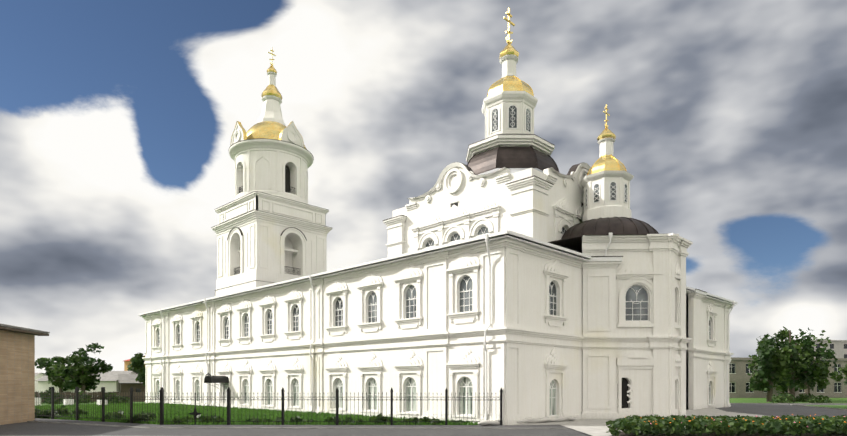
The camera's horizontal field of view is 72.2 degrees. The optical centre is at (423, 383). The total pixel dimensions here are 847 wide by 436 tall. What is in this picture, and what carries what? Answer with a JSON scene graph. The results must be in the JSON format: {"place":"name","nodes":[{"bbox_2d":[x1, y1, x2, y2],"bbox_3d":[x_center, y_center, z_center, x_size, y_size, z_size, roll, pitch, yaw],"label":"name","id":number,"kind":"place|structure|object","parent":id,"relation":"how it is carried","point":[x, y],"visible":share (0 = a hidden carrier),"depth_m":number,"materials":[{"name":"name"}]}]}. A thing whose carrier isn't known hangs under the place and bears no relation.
{"place":"outdoors","nodes":[
{"label":"outdoors","id":0,"kind":"place"},
{"bbox_2d":[35,402,477,424],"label":"lawn grass","id":1,"kind":"structure","parent":0,"point":[170,409],"depth_m":49.32,"materials":[{"name":"green plant"}]},
{"bbox_2d":[0,418,588,435],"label":"curb","id":2,"kind":"structure","parent":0,"point":[30,428],"depth_m":35.34,"materials":[{"name":"concrete"}]},
{"bbox_2d":[35,387,502,424],"bbox_3d":[-23.082,1.528,44.868,57.600,2.553,7.018,0,0,18],"label":"iron fence","id":3,"kind":"object","parent":2,"relation":"on","point":[195,413],"visible":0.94,"depth_m":39.57,"materials":[{"name":"black metal"}]},
{"bbox_2d":[0,0,846,372],"label":"sky","id":4,"kind":"structure","parent":0,"point":[727,118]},
{"bbox_2d":[41,398,846,419],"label":"lawn","id":5,"kind":"structure","parent":0,"point":[763,400],"depth_m":93.32,"materials":[{"name":"green plant"}]},
{"bbox_2d":[0,326,144,401],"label":"wood sheds","id":6,"kind":"object","parent":5,"relation":"on","point":[124,387],"visible":0.27,"depth_m":92.01,"materials":[{"name":"brown"}]},
{"bbox_2d":[50,330,817,401],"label":"tree trunks","id":7,"kind":"object","parent":5,"relation":"on","point":[768,399],"visible":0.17,"depth_m":93.28,"materials":[{"name":"brown plant"}]},
{"bbox_2d":[729,357,846,397],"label":"background building","id":8,"kind":"structure","parent":5,"relation":"on","point":[740,378],"depth_m":116.44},
{"bbox_2d":[729,363,841,392],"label":"window frames","id":9,"kind":"structure","parent":8,"relation":"attached to","point":[781,392],"depth_m":116.37,"materials":[{"name":"white"}]},
{"bbox_2d":[517,408,766,435],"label":"paving light","id":10,"kind":"object","parent":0,"point":[595,427],"visible":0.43,"depth_m":41.94,"materials":[{"name":"beige concrete"}]},
{"bbox_2d":[571,404,846,435],"bbox_3d":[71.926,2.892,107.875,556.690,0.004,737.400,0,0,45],"label":"road","id":11,"kind":"structure","parent":0,"point":[779,410],"depth_m":62.46,"materials":[{"name":"grey asphalt"}]},
{"bbox_2d":[0,330,34,424],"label":"brick garage","id":12,"kind":"structure","parent":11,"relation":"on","point":[17,377],"depth_m":42.07,"materials":[{"name":"brick"}]},
{"bbox_2d":[0,323,49,333],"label":"roof","id":13,"kind":"structure","parent":12,"relation":"on","point":[22,328],"depth_m":41.47,"materials":[{"name":"grey metal"}]},
{"bbox_2d":[0,403,846,435],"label":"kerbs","id":14,"kind":"structure","parent":11,"relation":"on","point":[794,404],"depth_m":36.90,"materials":[{"name":"concrete"}]},
{"bbox_2d":[49,344,846,391],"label":"windows","id":15,"kind":"structure","parent":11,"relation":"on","point":[731,370],"depth_m":116.49,"materials":[{"name":"grey"}]},
{"bbox_2d":[478,416,575,425],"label":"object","id":16,"kind":"object","parent":11,"relation":"on","point":[528,420],"visible":0.83,"depth_m":41.28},
{"bbox_2d":[784,340,846,357],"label":"panel block","id":17,"kind":"structure","parent":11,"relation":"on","point":[840,351],"depth_m":201.60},
{"bbox_2d":[612,431,845,435],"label":"flower bed soil","id":18,"kind":"structure","parent":0,"point":[622,433],"depth_m":30.71,"materials":[{"name":"brown"}]},
{"bbox_2d":[606,414,846,435],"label":"flower bed leaves","id":19,"kind":"object","parent":18,"relation":"on","point":[777,426],"visible":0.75,"depth_m":29.71,"materials":[{"name":"green plant"}]},
{"label":"ground","id":20,"kind":"structure","parent":0,"visible":0},
{"bbox_2d":[35,372,135,394],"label":"white houses","id":21,"kind":"structure","parent":20,"relation":"on","point":[109,386],"depth_m":112.01,"materials":[{"name":"paint"}]},
{"bbox_2d":[35,371,142,382],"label":"slate roofs","id":22,"kind":"structure","parent":21,"relation":"on","point":[123,376],"depth_m":111.10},
{"bbox_2d":[124,361,144,370],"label":"orange house","id":23,"kind":"structure","parent":20,"relation":"on","point":[126,363],"depth_m":170.18,"materials":[{"name":"brown paint"}]},
{"bbox_2d":[142,55,733,424],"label":"church","id":24,"kind":"structure","parent":20,"relation":"on","point":[588,348],"depth_m":49.87,"materials":[{"name":"white paint"}]},
{"bbox_2d":[204,372,228,388],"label":"door canopy","id":25,"kind":"object","parent":24,"relation":"attached to","point":[215,379],"visible":0.92,"depth_m":66.26,"materials":[{"name":"black metal"}]},
{"bbox_2d":[246,121,285,139],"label":"dome","id":26,"kind":"structure","parent":24,"relation":"attached to","point":[268,129],"depth_m":87.83,"materials":[{"name":"gold metal"}]},
{"bbox_2d":[234,185,298,275],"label":"balcony railing","id":27,"kind":"object","parent":24,"relation":"attached to","point":[288,189],"visible":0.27,"depth_m":88.00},
{"bbox_2d":[231,8,626,174],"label":"golden domes","id":28,"kind":"structure","parent":24,"relation":"on","point":[601,163],"depth_m":57.76,"materials":[{"name":"gold metal"}]},
{"bbox_2d":[157,105,710,415],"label":"window panes","id":29,"kind":"structure","parent":24,"relation":"in","point":[368,317],"depth_m":50.74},
{"bbox_2d":[158,106,709,414],"bbox_3d":[-4.911,-12.293,59.609,72.782,30.190,32.154,0,0,11],"label":"church glass","id":30,"kind":"object","parent":29,"relation":"in","point":[642,294],"visible":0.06,"depth_m":47.16,"materials":[{"name":"glass"}]},
{"bbox_2d":[144,168,730,314],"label":"roof","id":31,"kind":"structure","parent":24,"relation":"on","point":[513,170],"depth_m":53.33,"materials":[{"name":"metal"}]},
{"bbox_2d":[138,230,737,419],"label":"gutters and downspouts","id":32,"kind":"object","parent":24,"relation":"attached to","point":[487,240],"visible":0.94,"depth_m":46.46,"materials":[{"name":"white metal"}]},
{"bbox_2d":[285,165,628,407],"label":"church niches","id":33,"kind":"object","parent":24,"relation":"in","point":[624,380],"visible":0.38,"depth_m":47.28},
{"bbox_2d":[211,134,706,292],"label":"dark church roofs","id":34,"kind":"structure","parent":24,"relation":"on","point":[508,157],"depth_m":55.22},
{"bbox_2d":[562,217,657,238],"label":"dome roof","id":35,"kind":"structure","parent":24,"relation":"on","point":[602,226],"depth_m":48.33,"materials":[{"name":"metal"}]},
{"bbox_2d":[35,326,846,424],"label":"tree leaves","id":36,"kind":"object","parent":20,"relation":"on","point":[766,353],"visible":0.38,"depth_m":91.46,"materials":[{"name":"green plant"}]},
{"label":"pallets","id":37,"kind":"object","parent":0,"visible":0},
{"bbox_2d":[35,397,106,405],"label":"white bags on pallets","id":38,"kind":"object","parent":37,"relation":"on","point":[67,401],"visible":0.31,"depth_m":72.63,"materials":[{"name":"white plastic"}]}
]}

